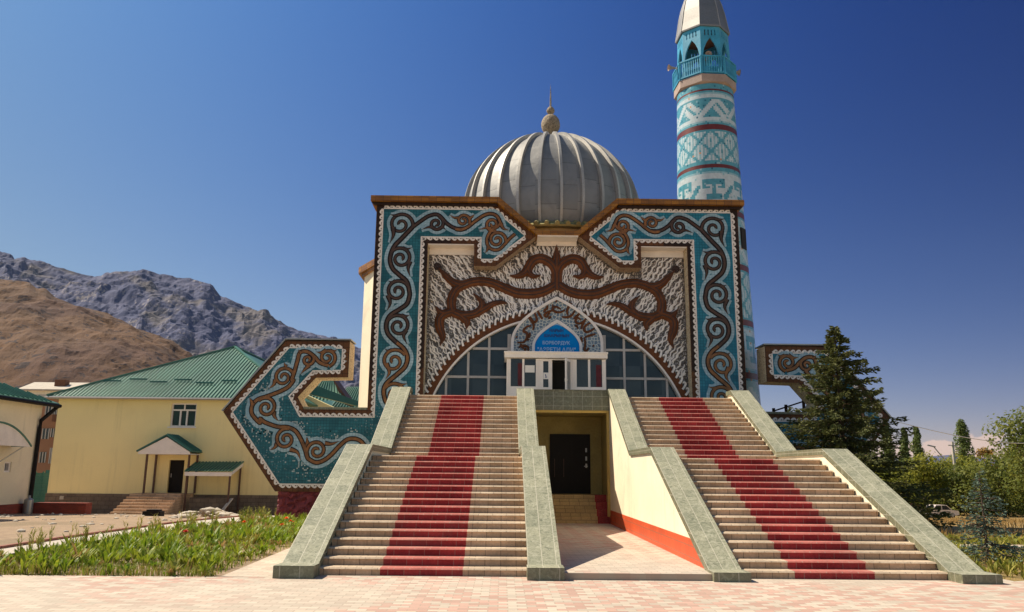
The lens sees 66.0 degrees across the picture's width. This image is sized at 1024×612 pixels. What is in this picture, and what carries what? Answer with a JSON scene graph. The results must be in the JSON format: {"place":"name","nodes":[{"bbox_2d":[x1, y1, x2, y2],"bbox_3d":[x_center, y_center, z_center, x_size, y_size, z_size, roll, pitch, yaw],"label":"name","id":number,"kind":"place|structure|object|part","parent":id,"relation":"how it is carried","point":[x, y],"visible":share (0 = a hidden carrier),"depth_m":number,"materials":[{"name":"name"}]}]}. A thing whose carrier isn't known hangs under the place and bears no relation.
{"place":"outdoors","nodes":[
{"label":"outdoors","id":0,"kind":"place"},
{"bbox_2d":[0,279,192,390],"bbox_3d":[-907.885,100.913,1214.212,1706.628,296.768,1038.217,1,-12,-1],"label":"dry hill","id":1,"kind":"structure","parent":0,"point":[46,335],"depth_m":997.27,"materials":[{"name":"brown soil"}]},
{"bbox_2d":[0,516,274,553],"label":"path","id":2,"kind":"structure","parent":0,"point":[11,549],"depth_m":18.09,"materials":[{"name":"concrete"}]},
{"bbox_2d":[0,251,360,388],"bbox_3d":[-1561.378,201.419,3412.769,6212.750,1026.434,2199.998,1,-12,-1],"label":"rocky mountain","id":3,"kind":"structure","parent":0,"point":[193,317],"depth_m":3245.96,"materials":[{"name":"grey stone"}]},
{"bbox_2d":[221,548,289,576],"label":"pavement","id":4,"kind":"structure","parent":0,"point":[262,567],"depth_m":12.91,"materials":[{"name":"beige concrete"}]},
{"bbox_2d":[0,575,1023,611],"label":"plaza","id":5,"kind":"structure","parent":0,"point":[319,593],"depth_m":10.40,"materials":[{"name":"beige tile"}]},
{"bbox_2d":[0,481,1023,580],"bbox_3d":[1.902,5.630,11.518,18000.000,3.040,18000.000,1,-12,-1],"label":"ground","id":6,"kind":"structure","parent":0,"point":[9,527],"depth_m":23.76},
{"bbox_2d":[22,495,33,513],"bbox_3d":[-24.080,9.992,39.197,0.451,1.118,0.451,1,-12,-1],"label":"gas bottle","id":7,"kind":"object","parent":6,"relation":"on","point":[28,505],"visible":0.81,"depth_m":39.06,"materials":[{"name":"grey metal"}]},
{"bbox_2d":[0,382,61,513],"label":"cream house","id":8,"kind":"structure","parent":6,"relation":"on","point":[21,420],"depth_m":38.98,"materials":[{"name":"white paint"}]},
{"bbox_2d":[4,462,10,471],"bbox_3d":[-24.645,7.818,38.258,0.200,0.503,0.542,1,-12,-1],"label":"window","id":9,"kind":"structure","parent":8,"relation":"in","point":[7,464],"depth_m":38.40,"materials":[{"name":"grey glass"}]},
{"bbox_2d":[33,472,49,501],"bbox_3d":[-32.630,13.003,54.536,1.148,3.006,0.123,1,-12,-1],"label":"fence","id":10,"kind":"object","parent":6,"relation":"on","point":[41,485],"visible":0.48,"depth_m":54.59,"materials":[{"name":"green metal"}]},
{"bbox_2d":[35,394,58,472],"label":"apartment block","id":11,"kind":"structure","parent":6,"relation":"on","point":[46,444],"depth_m":98.31,"materials":[{"name":"brick"}]},
{"bbox_2d":[38,452,46,462],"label":"window","id":12,"kind":"structure","parent":11,"relation":"in","point":[42,456],"depth_m":97.83,"materials":[{"name":"grey glass"}]},
{"bbox_2d":[41,428,49,438],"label":"window","id":13,"kind":"structure","parent":11,"relation":"in","point":[45,431],"depth_m":98.45,"materials":[{"name":"grey glass"}]},
{"bbox_2d":[45,406,51,413],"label":"window","id":14,"kind":"structure","parent":11,"relation":"in","point":[47,408],"depth_m":99.05,"materials":[{"name":"grey glass"}]},
{"bbox_2d":[48,448,52,463],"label":"window","id":15,"kind":"structure","parent":11,"relation":"in","point":[50,453],"depth_m":97.85,"materials":[{"name":"grey glass"}]},
{"bbox_2d":[50,428,54,436],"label":"window","id":16,"kind":"structure","parent":11,"relation":"in","point":[52,432],"depth_m":98.48,"materials":[{"name":"grey glass"}]},
{"bbox_2d":[19,380,86,393],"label":"farm shed","id":17,"kind":"structure","parent":6,"relation":"on","point":[50,387],"depth_m":203.92,"materials":[{"name":"white paint"}]},
{"bbox_2d":[32,502,91,513],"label":"brick wall","id":18,"kind":"structure","parent":6,"relation":"on","point":[59,508],"depth_m":39.59,"materials":[{"name":"red brick"}]},
{"bbox_2d":[0,513,216,531],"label":"yard stones","id":19,"kind":"object","parent":6,"relation":"on","point":[60,514],"visible":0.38,"depth_m":29.75,"materials":[{"name":"stone"}]},
{"bbox_2d":[0,515,265,548],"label":"kerb","id":20,"kind":"structure","parent":6,"relation":"on","point":[45,540],"depth_m":18.83,"materials":[{"name":"grey concrete"}]},
{"bbox_2d":[14,506,276,554],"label":"weed stalks","id":21,"kind":"object","parent":6,"relation":"on","point":[41,539],"visible":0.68,"depth_m":16.67,"materials":[{"name":"green plant"}]},
{"bbox_2d":[142,509,164,515],"bbox_3d":[-16.456,9.511,36.151,0.800,0.350,0.500,1,-12,-1],"label":"tar block","id":22,"kind":"object","parent":6,"relation":"on","point":[153,512],"depth_m":35.92,"materials":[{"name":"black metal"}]},
{"bbox_2d":[0,509,307,576],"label":"garden plants","id":23,"kind":"object","parent":6,"relation":"on","point":[165,546],"visible":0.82,"depth_m":14.04,"materials":[{"name":"green plant"}]},
{"bbox_2d":[44,346,358,515],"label":"yellow house","id":24,"kind":"structure","parent":6,"relation":"on","point":[165,437],"depth_m":52.34,"materials":[{"name":"paint"}]},
{"bbox_2d":[168,460,184,492],"bbox_3d":[-22.182,11.271,52.092,0.989,2.120,0.125,1,-12,-1],"label":"door","id":25,"kind":"structure","parent":24,"relation":"in","point":[176,466],"depth_m":52.11,"materials":[{"name":"brown wood"}]},
{"bbox_2d":[167,403,196,427],"bbox_3d":[-22.018,7.348,52.809,1.898,1.650,0.340,1,-12,-1],"label":"window","id":26,"kind":"structure","parent":24,"relation":"in","point":[183,415],"depth_m":52.93,"materials":[{"name":"white glass"}]},
{"bbox_2d":[171,507,238,517],"bbox_3d":[-12.817,8.754,33.242,2.808,0.553,1.828,3,-12,-13],"label":"rubble heap","id":27,"kind":"object","parent":6,"relation":"on","point":[206,511],"visible":0.66,"depth_m":33.01,"materials":[{"name":"stone"}]},
{"bbox_2d":[221,498,232,509],"bbox_3d":[-18.021,12.662,49.289,0.320,1.227,0.994,-10,-16,41],"label":"plank","id":28,"kind":"object","parent":6,"relation":"on","point":[227,504],"visible":0.64,"depth_m":49.42,"materials":[{"name":"wood"}]},
{"bbox_2d":[272,387,564,580],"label":"staircase","id":29,"kind":"structure","parent":6,"relation":"on","point":[439,485],"depth_m":14.93,"materials":[{"name":"beige tile"}]},
{"bbox_2d":[222,84,891,523],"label":"mosque","id":30,"kind":"structure","parent":6,"relation":"on","point":[570,278],"depth_m":30.86,"materials":[{"name":"brown tile"}]},
{"bbox_2d":[436,326,676,397],"bbox_3d":[1.746,2.407,30.807,9.930,3.810,0.110,1,-12,-1],"label":"arched window","id":31,"kind":"structure","parent":30,"relation":"in","point":[483,370],"depth_m":30.80,"materials":[{"name":"blue glass"}]},
{"bbox_2d":[550,434,590,493],"bbox_3d":[1.900,5.151,25.725,1.321,1.911,0.111,1,-12,-1],"label":"steel door","id":32,"kind":"structure","parent":30,"relation":"in","point":[569,453],"depth_m":25.73,"materials":[{"name":"black metal"}]},
{"bbox_2d":[772,401,804,411],"bbox_3d":[11.545,4.704,32.784,1.373,1.714,0.100,1,-12,-1],"label":"railing","id":33,"kind":"object","parent":30,"relation":"on","point":[785,407],"visible":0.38,"depth_m":32.85,"materials":[{"name":"black metal"}]},
{"bbox_2d":[896,421,1023,443],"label":"cable","id":34,"kind":"object","parent":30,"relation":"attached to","point":[961,436],"visible":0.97,"depth_m":40.18,"materials":[{"name":"black rubber"}]},
{"bbox_2d":[672,0,760,404],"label":"minaret","id":35,"kind":"object","parent":6,"relation":"on","point":[708,163],"visible":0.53,"depth_m":33.88,"materials":[{"name":"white tile"}]},
{"bbox_2d":[667,64,676,70],"bbox_3d":[7.229,-10.559,35.144,0.545,0.449,0.307,1,-12,-1],"label":"loudspeaker","id":36,"kind":"object","parent":35,"relation":"attached to","point":[669,67],"visible":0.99,"depth_m":35.18,"materials":[{"name":"grey metal"}]},
{"bbox_2d":[705,51,711,60],"bbox_3d":[8.616,-10.931,34.769,0.302,0.449,0.527,1,-12,-1],"label":"loudspeaker","id":37,"kind":"object","parent":35,"relation":"attached to","point":[708,52],"visible":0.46,"depth_m":34.61,"materials":[{"name":"grey metal"}]},
{"bbox_2d":[740,227,746,249],"bbox_3d":[9.625,-2.797,32.886,0.135,0.900,0.440,-9,-15,39],"label":"slit window","id":38,"kind":"structure","parent":35,"relation":"in","point":[742,231],"depth_m":32.80,"materials":[{"name":"black glass"}]},
{"bbox_2d":[608,389,1002,583],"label":"staircase","id":39,"kind":"structure","parent":6,"relation":"on","point":[734,486],"depth_m":15.35,"materials":[{"name":"beige tile"}]},
{"bbox_2d":[775,326,955,529],"bbox_3d":[11.000,4.228,26.327,6.292,7.241,6.166,1,-12,-1],"label":"spruce tree","id":40,"kind":"object","parent":6,"relation":"on","point":[825,429],"visible":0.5,"depth_m":25.93,"materials":[{"name":"green plant"}]},
{"bbox_2d":[879,426,900,493],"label":"poplar tree","id":41,"kind":"object","parent":6,"relation":"on","point":[887,451],"visible":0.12,"depth_m":122.95,"materials":[{"name":"green plant"}]},
{"bbox_2d":[872,458,916,503],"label":"hedge bush","id":42,"kind":"object","parent":6,"relation":"on","point":[893,479],"visible":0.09,"depth_m":93.34,"materials":[{"name":"green plant"}]},
{"bbox_2d":[899,427,915,495],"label":"poplar tree","id":43,"kind":"object","parent":6,"relation":"on","point":[905,441],"visible":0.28,"depth_m":126.89,"materials":[{"name":"green plant"}]},
{"bbox_2d":[910,427,924,458],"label":"poplar tree","id":44,"kind":"object","parent":6,"relation":"on","point":[916,445],"visible":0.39,"depth_m":123.13,"materials":[{"name":"green plant"}]},
{"bbox_2d":[893,458,947,504],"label":"hedge bush","id":45,"kind":"object","parent":6,"relation":"on","point":[910,478],"visible":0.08,"depth_m":103.82,"materials":[{"name":"green plant"}]},
{"bbox_2d":[898,450,951,507],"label":"hedge bush","id":46,"kind":"object","parent":6,"relation":"on","point":[921,474],"visible":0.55,"depth_m":95.59,"materials":[{"name":"green plant"}]},
{"bbox_2d":[925,505,958,517],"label":"parked car","id":47,"kind":"object","parent":6,"relation":"on","point":[947,508],"visible":0.34,"depth_m":86.46,"materials":[{"name":"white paint"}]},
{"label":"window","id":48,"kind":"part","parent":47,"relation":"part of","materials":[{"name":"black glass"}]},
{"bbox_2d":[927,456,971,510],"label":"hedge bush","id":49,"kind":"object","parent":6,"relation":"on","point":[945,462],"visible":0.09,"depth_m":107.75,"materials":[{"name":"green plant"}]},
{"bbox_2d":[948,442,957,468],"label":"utility pole","id":50,"kind":"object","parent":6,"relation":"on","point":[952,445],"visible":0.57,"depth_m":107.23,"materials":[{"name":"concrete"}]},
{"bbox_2d":[941,452,985,502],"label":"hedge bush","id":51,"kind":"object","parent":6,"relation":"on","point":[960,458],"visible":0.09,"depth_m":107.91,"materials":[{"name":"green plant"}]},
{"bbox_2d":[927,463,1000,516],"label":"hedge bush","id":52,"kind":"object","parent":6,"relation":"on","point":[959,486],"visible":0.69,"depth_m":93.27,"materials":[{"name":"green plant"}]},
{"bbox_2d":[953,419,975,461],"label":"poplar tree","id":53,"kind":"object","parent":6,"relation":"on","point":[963,448],"visible":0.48,"depth_m":129.06,"materials":[{"name":"green plant"}]},
{"bbox_2d":[942,532,1023,579],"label":"garden plants","id":54,"kind":"object","parent":6,"relation":"on","point":[1007,565],"visible":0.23,"depth_m":14.89,"materials":[{"name":"green plant"}]},
{"bbox_2d":[949,468,1023,566],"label":"blue spruce","id":55,"kind":"object","parent":6,"relation":"on","point":[979,523],"visible":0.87,"depth_m":14.63,"materials":[{"name":"green plant"}]},
{"bbox_2d":[975,446,998,467],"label":"autumn tree","id":56,"kind":"object","parent":6,"relation":"on","point":[983,450],"visible":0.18,"depth_m":132.57,"materials":[{"name":"brown plant"}]},
{"bbox_2d":[958,460,1022,513],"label":"hedge bush","id":57,"kind":"object","parent":6,"relation":"on","point":[987,480],"visible":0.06,"depth_m":99.94,"materials":[{"name":"green plant"}]},
{"bbox_2d":[959,452,1023,516],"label":"hedge bush","id":58,"kind":"object","parent":6,"relation":"on","point":[1009,508],"visible":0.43,"depth_m":93.61,"materials":[{"name":"green plant"}]},
{"bbox_2d":[981,406,1023,506],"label":"tree","id":59,"kind":"object","parent":6,"relation":"on","point":[1009,430],"visible":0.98,"depth_m":81.67,"materials":[{"name":"green plant"}]},
{"bbox_2d":[996,445,1020,512],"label":"hedge bush","id":60,"kind":"object","parent":6,"relation":"on","point":[1007,465],"visible":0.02,"depth_m":104.88,"materials":[{"name":"green plant"}]},
{"bbox_2d":[1002,441,1023,507],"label":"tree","id":61,"kind":"object","parent":6,"relation":"on","point":[1016,492],"visible":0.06,"depth_m":96.66,"materials":[{"name":"green plant"}]},
{"bbox_2d":[0,0,1023,458],"label":"sky","id":62,"kind":"structure","parent":0,"point":[240,148],"materials":[{"name":"blue"}]},
{"bbox_2d":[556,523,711,580],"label":"passage floor","id":63,"kind":"structure","parent":0,"point":[587,551],"depth_m":14.10,"materials":[{"name":"beige tile"}]},
{"bbox_2d":[895,455,992,465],"bbox_3d":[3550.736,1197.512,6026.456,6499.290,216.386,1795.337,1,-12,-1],"label":"hills","id":64,"kind":"structure","parent":0,"point":[945,458],"depth_m":5932.54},
{"bbox_2d":[926,515,1023,538],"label":"dry grass","id":65,"kind":"structure","parent":0,"point":[1010,521],"depth_m":31.21,"materials":[{"name":"plant"}]}
]}

